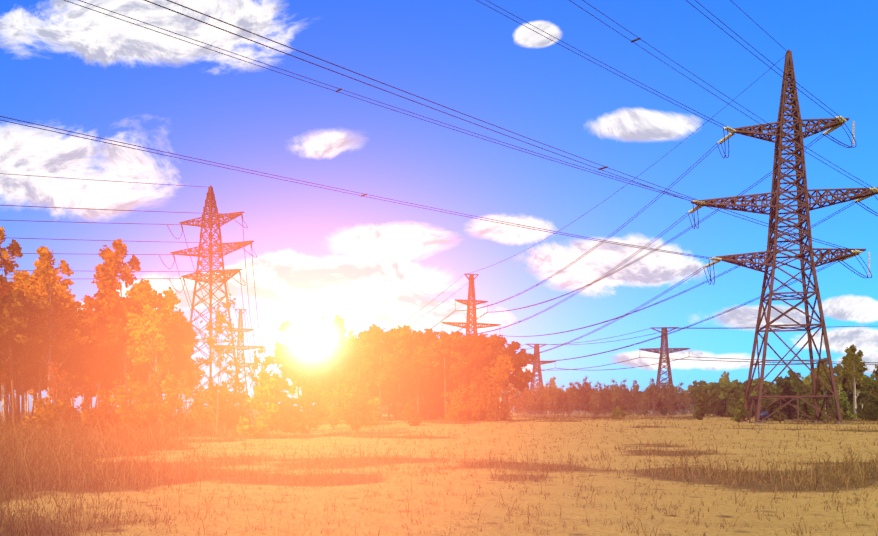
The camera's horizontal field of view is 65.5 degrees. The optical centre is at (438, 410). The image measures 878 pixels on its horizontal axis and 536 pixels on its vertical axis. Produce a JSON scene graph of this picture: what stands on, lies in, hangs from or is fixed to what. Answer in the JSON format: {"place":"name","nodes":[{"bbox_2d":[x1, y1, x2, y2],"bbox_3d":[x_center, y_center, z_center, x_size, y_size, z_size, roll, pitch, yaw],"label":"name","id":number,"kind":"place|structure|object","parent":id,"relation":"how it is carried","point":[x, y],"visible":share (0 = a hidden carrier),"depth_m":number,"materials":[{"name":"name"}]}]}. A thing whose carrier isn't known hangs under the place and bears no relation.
{"place":"outdoors","nodes":[
{"label":"outdoors","id":0,"kind":"place"},
{"bbox_2d":[0,411,877,535],"bbox_3d":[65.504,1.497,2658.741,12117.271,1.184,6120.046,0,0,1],"label":"ground","id":1,"kind":"structure","parent":0,"point":[391,522],"depth_m":13.11,"materials":[{"name":"yellow plant"}]},
{"bbox_2d":[0,251,12,314],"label":"birch tree","id":2,"kind":"object","parent":1,"relation":"on","point":[6,288],"visible":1,"depth_m":53.05,"materials":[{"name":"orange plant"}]},
{"bbox_2d":[0,326,14,385],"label":"birch tree","id":3,"kind":"object","parent":1,"relation":"on","point":[5,374],"visible":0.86,"depth_m":55.42,"materials":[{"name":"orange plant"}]},
{"bbox_2d":[0,333,24,372],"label":"pine tree","id":4,"kind":"object","parent":1,"relation":"on","point":[16,351],"visible":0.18,"depth_m":61.37,"materials":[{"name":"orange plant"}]},
{"bbox_2d":[0,226,26,422],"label":"birch tree","id":5,"kind":"object","parent":1,"relation":"on","point":[14,248],"visible":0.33,"depth_m":59.25,"materials":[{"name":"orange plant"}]},
{"bbox_2d":[0,288,52,424],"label":"pine tree","id":6,"kind":"object","parent":1,"relation":"on","point":[18,310],"visible":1,"depth_m":54.26,"materials":[{"name":"orange plant"}]},
{"bbox_2d":[15,369,38,400],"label":"birch tree","id":7,"kind":"object","parent":1,"relation":"on","point":[29,382],"visible":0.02,"depth_m":76.50,"materials":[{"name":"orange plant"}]},
{"bbox_2d":[31,370,44,416],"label":"birch tree","id":8,"kind":"object","parent":1,"relation":"on","point":[37,380],"visible":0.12,"depth_m":85.85,"materials":[{"name":"green plant"}]},
{"bbox_2d":[0,274,77,419],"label":"pine tree","id":9,"kind":"object","parent":1,"relation":"on","point":[2,278],"visible":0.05,"depth_m":66.96,"materials":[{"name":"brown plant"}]},
{"bbox_2d":[11,282,70,419],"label":"birch tree","id":10,"kind":"object","parent":1,"relation":"on","point":[23,374],"depth_m":72.38,"materials":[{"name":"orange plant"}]},
{"bbox_2d":[8,301,76,412],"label":"birch tree","id":11,"kind":"object","parent":1,"relation":"on","point":[65,354],"visible":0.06,"depth_m":65.65,"materials":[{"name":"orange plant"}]},
{"bbox_2d":[24,278,66,420],"bbox_3d":[-35.664,-5.604,62.011,3.750,13.916,5.151,0,0,-23],"label":"birch tree","id":12,"kind":"object","parent":1,"relation":"on","point":[55,357],"visible":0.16,"depth_m":61.25,"materials":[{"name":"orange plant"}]},
{"bbox_2d":[21,397,70,432],"bbox_3d":[-22.139,0.366,38.163,2.007,2.309,2.288,0,0,18],"label":"bush","id":13,"kind":"object","parent":1,"relation":"on","point":[47,411],"visible":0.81,"depth_m":37.92,"materials":[{"name":"green plant"}]},
{"bbox_2d":[16,245,90,401],"bbox_3d":[-33.280,-6.414,58.916,6.033,15.634,4.392,0,0,-22],"label":"birch tree","id":14,"kind":"object","parent":1,"relation":"on","point":[35,283],"visible":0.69,"depth_m":58.61,"materials":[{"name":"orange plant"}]},
{"bbox_2d":[45,361,73,429],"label":"tree sapling","id":15,"kind":"object","parent":1,"relation":"on","point":[54,365],"visible":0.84,"depth_m":43.80,"materials":[{"name":"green plant"}]},
{"bbox_2d":[31,286,90,373],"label":"birch tree","id":16,"kind":"object","parent":1,"relation":"on","point":[69,357],"visible":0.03,"depth_m":72.77,"materials":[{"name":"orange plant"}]},
{"bbox_2d":[44,377,88,425],"bbox_3d":[-25.590,-0.479,46.984,2.206,3.892,2.805,0,0,23],"label":"bush","id":17,"kind":"object","parent":1,"relation":"on","point":[72,412],"visible":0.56,"depth_m":47.11,"materials":[{"name":"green plant"}]},
{"bbox_2d":[75,367,102,406],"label":"birch tree","id":18,"kind":"object","parent":1,"relation":"on","point":[91,394],"visible":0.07,"depth_m":80.13,"materials":[{"name":"green plant"}]},
{"bbox_2d":[76,331,123,408],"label":"birch tree","id":19,"kind":"object","parent":1,"relation":"on","point":[85,378],"visible":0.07,"depth_m":73.65,"materials":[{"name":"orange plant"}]},
{"bbox_2d":[71,293,131,407],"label":"birch tree","id":20,"kind":"object","parent":1,"relation":"on","point":[89,312],"visible":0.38,"depth_m":69.81,"materials":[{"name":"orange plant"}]},
{"bbox_2d":[84,403,119,431],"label":"bush","id":21,"kind":"object","parent":1,"relation":"on","point":[100,411],"visible":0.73,"depth_m":41.46,"materials":[{"name":"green plant"}]},
{"bbox_2d":[79,329,130,405],"bbox_3d":[-29.845,-2.999,60.825,3.796,8.821,3.459,0,0,-7],"label":"birch tree","id":22,"kind":"object","parent":1,"relation":"on","point":[104,351],"visible":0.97,"depth_m":60.48,"materials":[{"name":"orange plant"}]},
{"bbox_2d":[96,387,126,424],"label":"bush","id":23,"kind":"object","parent":1,"relation":"on","point":[104,400],"visible":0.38,"depth_m":50.84,"materials":[{"name":"green plant"}]},
{"bbox_2d":[91,238,153,409],"bbox_3d":[-30.042,-7.423,64.909,4.762,17.747,6.542,0,0,30],"label":"birch tree","id":24,"kind":"object","parent":1,"relation":"on","point":[108,284],"visible":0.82,"depth_m":63.85,"materials":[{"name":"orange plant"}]},
{"bbox_2d":[103,324,150,413],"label":"birch tree","id":25,"kind":"object","parent":1,"relation":"on","point":[119,371],"visible":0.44,"depth_m":68.35,"materials":[{"name":"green plant"}]},
{"bbox_2d":[108,369,166,432],"bbox_3d":[-15.476,-0.358,35.178,3.144,3.740,2.473,0,0,15],"label":"bush","id":26,"kind":"object","parent":1,"relation":"on","point":[132,411],"visible":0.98,"depth_m":35.08,"materials":[{"name":"orange plant"}]},
{"bbox_2d":[132,291,175,384],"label":"birch tree","id":27,"kind":"object","parent":1,"relation":"on","point":[146,376],"visible":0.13,"depth_m":75.25,"materials":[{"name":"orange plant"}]},
{"bbox_2d":[149,371,164,403],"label":"tree sapling","id":28,"kind":"object","parent":1,"relation":"on","point":[160,392],"visible":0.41,"depth_m":54.64,"materials":[{"name":"green plant"}]},
{"bbox_2d":[124,279,192,424],"bbox_3d":[-25.722,-5.288,62.972,6.597,13.598,5.429,0,0,-31],"label":"birch tree","id":29,"kind":"object","parent":1,"relation":"on","point":[149,323],"visible":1,"depth_m":62.24,"materials":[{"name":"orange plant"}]},
{"bbox_2d":[151,321,195,419],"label":"birch tree","id":30,"kind":"object","parent":1,"relation":"on","point":[177,334],"visible":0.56,"depth_m":66.75,"materials":[{"name":"green plant"}]},
{"bbox_2d":[157,370,197,432],"bbox_3d":[-15.390,-0.421,39.510,2.328,3.907,2.098,0,0,33],"label":"bush","id":31,"kind":"object","parent":1,"relation":"on","point":[172,405],"visible":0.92,"depth_m":39.42,"materials":[{"name":"green plant"}]},
{"bbox_2d":[158,316,197,418],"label":"birch tree","id":32,"kind":"object","parent":1,"relation":"on","point":[189,327],"visible":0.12,"depth_m":81.40,"materials":[{"name":"green plant"}]},
{"bbox_2d":[161,309,201,414],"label":"birch tree","id":33,"kind":"object","parent":1,"relation":"on","point":[177,317],"visible":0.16,"depth_m":76.25,"materials":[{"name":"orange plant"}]},
{"bbox_2d":[176,369,189,415],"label":"tree sapling","id":34,"kind":"object","parent":1,"relation":"on","point":[185,377],"visible":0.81,"depth_m":59.65,"materials":[{"name":"green plant"}]},
{"bbox_2d":[179,317,210,412],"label":"birch tree","id":35,"kind":"object","parent":1,"relation":"on","point":[200,361],"visible":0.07,"depth_m":102.94,"materials":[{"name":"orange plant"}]},
{"bbox_2d":[183,379,215,427],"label":"bush","id":36,"kind":"object","parent":1,"relation":"on","point":[202,406],"visible":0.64,"depth_m":54.09,"materials":[{"name":"green plant"}]},
{"bbox_2d":[170,185,253,414],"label":"pylon","id":37,"kind":"object","parent":1,"relation":"on","point":[210,254],"visible":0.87,"depth_m":110.31,"materials":[{"name":"metal"}]},
{"bbox_2d":[0,173,264,391],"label":"line conductors","id":38,"kind":"object","parent":37,"relation":"on","point":[159,255],"visible":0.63,"depth_m":108.16,"materials":[{"name":"black"}]},
{"bbox_2d":[183,293,245,433],"bbox_3d":[-11.744,-2.471,36.981,3.233,8.089,2.361,0,0,15],"label":"tree sapling","id":39,"kind":"object","parent":1,"relation":"on","point":[220,318],"visible":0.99,"depth_m":36.66,"materials":[{"name":"orange plant"}]},
{"bbox_2d":[201,377,234,428],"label":"bush","id":40,"kind":"object","parent":1,"relation":"on","point":[225,392],"visible":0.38,"depth_m":46.71,"materials":[{"name":"green plant"}]},
{"bbox_2d":[212,378,246,428],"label":"bush","id":41,"kind":"object","parent":1,"relation":"on","point":[242,386],"visible":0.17,"depth_m":50.27,"materials":[{"name":"green plant"}]},
{"bbox_2d":[209,382,251,431],"bbox_3d":[-13.313,-0.187,44.042,2.765,3.481,2.175,0,0,-42],"label":"bush","id":42,"kind":"object","parent":1,"relation":"on","point":[224,405],"visible":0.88,"depth_m":43.87,"materials":[{"name":"green plant"}]},
{"bbox_2d":[218,309,264,405],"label":"pylon","id":43,"kind":"object","parent":1,"relation":"on","point":[240,329],"visible":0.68,"depth_m":230.91,"materials":[{"name":"metal"}]},
{"bbox_2d":[232,344,273,424],"bbox_3d":[-10.972,-1.306,41.339,2.470,5.636,1.805,0,0,13],"label":"tree sapling","id":44,"kind":"object","parent":1,"relation":"on","point":[255,366],"visible":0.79,"depth_m":41.12,"materials":[{"name":"green plant"}]},
{"bbox_2d":[236,368,281,437],"bbox_3d":[-9.036,-0.340,34.474,2.235,3.822,2.014,0,0,-2],"label":"bush","id":45,"kind":"object","parent":1,"relation":"on","point":[264,390],"visible":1,"depth_m":34.26,"materials":[{"name":"green plant"}]},
{"bbox_2d":[264,372,293,431],"bbox_3d":[-11.401,-0.525,47.833,2.623,4.414,2.094,0,0,-11],"label":"bush","id":46,"kind":"object","parent":1,"relation":"on","point":[278,382],"visible":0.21,"depth_m":47.43,"materials":[{"name":"green plant"}]},
{"bbox_2d":[270,396,302,432],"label":"bush","id":47,"kind":"object","parent":1,"relation":"on","point":[287,408],"visible":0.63,"depth_m":44.55,"materials":[{"name":"green plant"}]},
{"bbox_2d":[274,319,306,398],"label":"birch tree","id":48,"kind":"object","parent":1,"relation":"on","point":[285,324],"visible":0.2,"depth_m":97.34,"materials":[{"name":"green plant"}]},
{"bbox_2d":[274,343,320,410],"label":"pine tree","id":49,"kind":"object","parent":1,"relation":"on","point":[283,367],"visible":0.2,"depth_m":81.69,"materials":[{"name":"green plant"}]},
{"bbox_2d":[262,326,333,411],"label":"pine tree","id":50,"kind":"object","parent":1,"relation":"on","point":[279,358],"visible":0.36,"depth_m":76.36,"materials":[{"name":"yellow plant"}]},
{"bbox_2d":[286,372,326,434],"bbox_3d":[-7.732,-0.376,40.024,2.354,3.922,2.122,0,0,-17],"label":"tree","id":51,"kind":"object","parent":1,"relation":"on","point":[306,400],"visible":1,"depth_m":39.83,"materials":[{"name":"green plant"}]},
{"bbox_2d":[297,323,345,423],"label":"pine tree","id":52,"kind":"object","parent":1,"relation":"on","point":[309,343],"visible":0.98,"depth_m":70.53,"materials":[{"name":"yellow plant"}]},
{"bbox_2d":[287,314,356,377],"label":"pine tree","id":53,"kind":"object","parent":1,"relation":"on","point":[337,326],"visible":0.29,"depth_m":81.43,"materials":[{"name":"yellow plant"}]},
{"bbox_2d":[317,380,348,429],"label":"bush","id":54,"kind":"object","parent":1,"relation":"on","point":[326,395],"visible":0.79,"depth_m":53.55,"materials":[{"name":"green plant"}]},
{"bbox_2d":[330,382,360,425],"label":"bush","id":55,"kind":"object","parent":1,"relation":"on","point":[346,410],"visible":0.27,"depth_m":57.61,"materials":[{"name":"green plant"}]},
{"bbox_2d":[331,340,378,391],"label":"pine tree","id":56,"kind":"object","parent":1,"relation":"on","point":[355,354],"visible":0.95,"depth_m":71.43,"materials":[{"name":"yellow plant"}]},
{"bbox_2d":[341,375,373,430],"bbox_3d":[-5.746,-0.458,47.768,2.410,4.200,2.171,0,0,-42],"label":"bush","id":57,"kind":"object","parent":1,"relation":"on","point":[360,405],"visible":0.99,"depth_m":47.68,"materials":[{"name":"green plant"}]},
{"bbox_2d":[359,396,382,429],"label":"bush","id":58,"kind":"object","parent":1,"relation":"on","point":[374,412],"visible":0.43,"depth_m":51.82,"materials":[{"name":"green plant"}]},
{"bbox_2d":[353,324,400,418],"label":"pine tree","id":59,"kind":"object","parent":1,"relation":"on","point":[382,367],"visible":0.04,"depth_m":79.76,"materials":[{"name":"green plant"}]},
{"bbox_2d":[347,327,410,421],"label":"pine tree","id":60,"kind":"object","parent":1,"relation":"on","point":[373,338],"visible":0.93,"depth_m":74.54,"materials":[{"name":"orange plant"}]},
{"bbox_2d":[383,356,408,415],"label":"pine tree","id":61,"kind":"object","parent":1,"relation":"on","point":[392,387],"visible":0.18,"depth_m":87.14,"materials":[{"name":"green plant"}]},
{"bbox_2d":[378,325,421,419],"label":"pine tree","id":62,"kind":"object","parent":1,"relation":"on","point":[404,329],"visible":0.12,"depth_m":83.77,"materials":[{"name":"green plant"}]},
{"bbox_2d":[387,332,423,419],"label":"pine tree","id":63,"kind":"object","parent":1,"relation":"on","point":[405,351],"visible":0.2,"depth_m":79.96,"materials":[{"name":"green plant"}]},
{"bbox_2d":[399,402,422,425],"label":"bush","id":64,"kind":"object","parent":1,"relation":"on","point":[412,414],"visible":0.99,"depth_m":61.56,"materials":[{"name":"green plant"}]},
{"bbox_2d":[390,328,448,411],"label":"pine tree","id":65,"kind":"object","parent":1,"relation":"on","point":[414,338],"visible":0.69,"depth_m":76.28,"materials":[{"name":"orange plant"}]},
{"bbox_2d":[410,378,432,419],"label":"pine tree","id":66,"kind":"object","parent":1,"relation":"on","point":[422,391],"visible":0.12,"depth_m":94.77,"materials":[{"name":"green plant"}]},
{"bbox_2d":[405,358,448,419],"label":"pine tree","id":67,"kind":"object","parent":1,"relation":"on","point":[429,381],"visible":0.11,"depth_m":84.87,"materials":[{"name":"green plant"}]},
{"bbox_2d":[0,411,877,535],"bbox_3d":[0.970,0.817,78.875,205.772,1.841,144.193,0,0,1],"label":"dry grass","id":68,"kind":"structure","parent":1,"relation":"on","point":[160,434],"depth_m":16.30,"materials":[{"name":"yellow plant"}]},
{"bbox_2d":[413,330,468,420],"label":"pine tree","id":69,"kind":"object","parent":1,"relation":"on","point":[453,352],"visible":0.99,"depth_m":74.47,"materials":[{"name":"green plant"}]},
{"bbox_2d":[422,370,460,419],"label":"pine tree","id":70,"kind":"object","parent":1,"relation":"on","point":[451,387],"visible":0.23,"depth_m":88.71,"materials":[{"name":"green plant"}]},
{"bbox_2d":[444,389,466,423],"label":"bush","id":71,"kind":"object","parent":1,"relation":"on","point":[457,400],"visible":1,"depth_m":67.89,"materials":[{"name":"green plant"}]},
{"bbox_2d":[441,384,469,419],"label":"bush","id":72,"kind":"object","parent":1,"relation":"on","point":[450,397],"visible":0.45,"depth_m":75.04,"materials":[{"name":"green plant"}]},
{"bbox_2d":[431,331,492,394],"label":"pine tree","id":73,"kind":"object","parent":1,"relation":"on","point":[438,375],"visible":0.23,"depth_m":81.23,"materials":[{"name":"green plant"}]},
{"bbox_2d":[443,334,492,420],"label":"pine tree","id":74,"kind":"object","parent":1,"relation":"on","point":[478,356],"visible":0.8,"depth_m":76.23,"materials":[{"name":"green plant"}]},
{"bbox_2d":[441,273,500,335],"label":"pylon","id":75,"kind":"object","parent":1,"relation":"on","point":[471,299],"visible":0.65,"depth_m":181.27,"materials":[{"name":"metal"}]},
{"bbox_2d":[465,372,492,419],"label":"bush","id":76,"kind":"object","parent":1,"relation":"on","point":[475,391],"visible":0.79,"depth_m":75.63,"materials":[{"name":"green plant"}]},
{"bbox_2d":[474,333,516,417],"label":"pine tree","id":77,"kind":"object","parent":1,"relation":"on","point":[496,341],"visible":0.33,"depth_m":81.33,"materials":[{"name":"green plant"}]},
{"bbox_2d":[479,379,517,422],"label":"bush","id":78,"kind":"object","parent":1,"relation":"on","point":[501,411],"visible":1,"depth_m":69.78,"materials":[{"name":"green plant"}]},
{"bbox_2d":[488,354,514,421],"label":"birch tree","id":79,"kind":"object","parent":1,"relation":"on","point":[503,368],"visible":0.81,"depth_m":75.35,"materials":[{"name":"green plant"}]},
{"bbox_2d":[489,341,536,420],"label":"pine tree","id":80,"kind":"object","parent":1,"relation":"on","point":[520,359],"visible":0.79,"depth_m":78.55,"materials":[{"name":"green plant"}]},
{"bbox_2d":[527,345,555,414],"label":"pylon","id":81,"kind":"object","parent":1,"relation":"on","point":[534,362],"visible":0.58,"depth_m":290.12,"materials":[{"name":"metal"}]},
{"bbox_2d":[517,326,877,371],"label":"line conductors","id":82,"kind":"object","parent":81,"relation":"attached to","point":[681,358],"visible":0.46,"depth_m":231.32,"materials":[{"name":"black"}]},
{"bbox_2d":[575,375,587,418],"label":"tree sapling","id":83,"kind":"object","parent":1,"relation":"on","point":[582,386],"visible":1,"depth_m":131.55,"materials":[{"name":"green plant"}]},
{"bbox_2d":[610,406,627,419],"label":"bush","id":84,"kind":"object","parent":1,"relation":"on","point":[616,412],"visible":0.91,"depth_m":109.24,"materials":[{"name":"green plant"}]},
{"bbox_2d":[639,327,689,414],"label":"pylon","id":85,"kind":"object","parent":1,"relation":"on","point":[661,350],"visible":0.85,"depth_m":233.31,"materials":[{"name":"metal"}]},
{"bbox_2d":[693,392,710,419],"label":"bush","id":86,"kind":"object","parent":1,"relation":"on","point":[700,404],"visible":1,"depth_m":90.83,"materials":[{"name":"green plant"}]},
{"bbox_2d":[698,387,722,414],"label":"bush","id":87,"kind":"object","parent":1,"relation":"on","point":[707,406],"visible":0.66,"depth_m":148.35,"materials":[{"name":"green plant"}]},
{"bbox_2d":[702,382,720,415],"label":"pine tree","id":88,"kind":"object","parent":1,"relation":"on","point":[706,387],"visible":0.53,"depth_m":152.06,"materials":[{"name":"green plant"}]},
{"bbox_2d":[710,396,723,416],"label":"bush","id":89,"kind":"object","parent":1,"relation":"on","point":[717,407],"visible":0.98,"depth_m":147.02,"materials":[{"name":"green plant"}]},
{"bbox_2d":[717,379,744,415],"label":"pine tree","id":90,"kind":"object","parent":1,"relation":"on","point":[727,386],"visible":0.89,"depth_m":144.63,"materials":[{"name":"green plant"}]},
{"bbox_2d":[730,393,749,422],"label":"bush","id":91,"kind":"object","parent":1,"relation":"on","point":[741,410],"visible":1,"depth_m":72.47,"materials":[{"name":"green plant"}]},
{"bbox_2d":[744,378,772,402],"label":"pine tree","id":92,"kind":"object","parent":1,"relation":"on","point":[754,384],"visible":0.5,"depth_m":133.58,"materials":[{"name":"green plant"}]},
{"bbox_2d":[750,392,772,412],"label":"bush","id":93,"kind":"object","parent":1,"relation":"on","point":[767,400],"visible":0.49,"depth_m":133.29,"materials":[{"name":"green plant"}]},
{"bbox_2d":[767,402,785,420],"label":"bush","id":94,"kind":"object","parent":1,"relation":"on","point":[773,407],"visible":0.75,"depth_m":95.27,"materials":[{"name":"green plant"}]},
{"bbox_2d":[691,49,877,423],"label":"pylon","id":95,"kind":"object","parent":1,"relation":"on","point":[768,256],"visible":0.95,"depth_m":76.57,"materials":[{"name":"steel"},{"name":"paint"}]},
{"bbox_2d":[0,0,877,395],"bbox_3d":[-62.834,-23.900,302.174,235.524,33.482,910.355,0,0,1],"label":"line conductors","id":96,"kind":"object","parent":95,"relation":"attached to","point":[694,226],"visible":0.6,"depth_m":59.41,"materials":[{"name":"black"}]},
{"bbox_2d":[442,116,877,334],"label":"line insulators","id":97,"kind":"object","parent":95,"relation":"hanging from","point":[721,141],"visible":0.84,"depth_m":77.27,"materials":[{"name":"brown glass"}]},
{"bbox_2d":[777,379,803,418],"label":"pine tree","id":98,"kind":"object","parent":1,"relation":"on","point":[789,386],"visible":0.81,"depth_m":126.28,"materials":[{"name":"green plant"}]},
{"bbox_2d":[781,387,799,418],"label":"bush","id":99,"kind":"object","parent":1,"relation":"on","point":[788,407],"visible":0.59,"depth_m":126.97,"materials":[{"name":"green plant"}]},
{"bbox_2d":[800,401,826,420],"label":"bush","id":100,"kind":"object","parent":1,"relation":"on","point":[809,409],"visible":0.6,"depth_m":98.16,"materials":[{"name":"green plant"}]},
{"bbox_2d":[814,363,836,419],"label":"birch tree","id":101,"kind":"object","parent":1,"relation":"on","point":[821,387],"visible":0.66,"depth_m":121.69,"materials":[{"name":"green plant"}]},
{"bbox_2d":[838,389,856,419],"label":"bush","id":102,"kind":"object","parent":1,"relation":"on","point":[843,398],"visible":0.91,"depth_m":102.22,"materials":[{"name":"green plant"}]},
{"bbox_2d":[838,355,861,400],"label":"birch tree","id":103,"kind":"object","parent":1,"relation":"on","point":[841,379],"visible":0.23,"depth_m":127.09,"materials":[{"name":"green plant"}]},
{"bbox_2d":[841,344,870,419],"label":"birch tree","id":104,"kind":"object","parent":1,"relation":"on","point":[849,360],"visible":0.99,"depth_m":118.98,"materials":[{"name":"green plant"}]},
{"bbox_2d":[856,378,877,402],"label":"pine tree","id":105,"kind":"object","parent":1,"relation":"on","point":[869,387],"visible":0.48,"depth_m":123.05,"materials":[{"name":"green plant"}]},
{"bbox_2d":[859,391,877,419],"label":"bush","id":106,"kind":"object","parent":1,"relation":"on","point":[866,403],"visible":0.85,"depth_m":113.32,"materials":[{"name":"green plant"}]},
{"bbox_2d":[862,404,877,420],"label":"bush","id":107,"kind":"object","parent":1,"relation":"on","point":[874,410],"visible":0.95,"depth_m":112.13,"materials":[{"name":"green plant"}]},
{"bbox_2d":[0,0,877,410],"label":"sky","id":108,"kind":"structure","parent":0,"point":[365,261],"materials":[{"name":"blue"}]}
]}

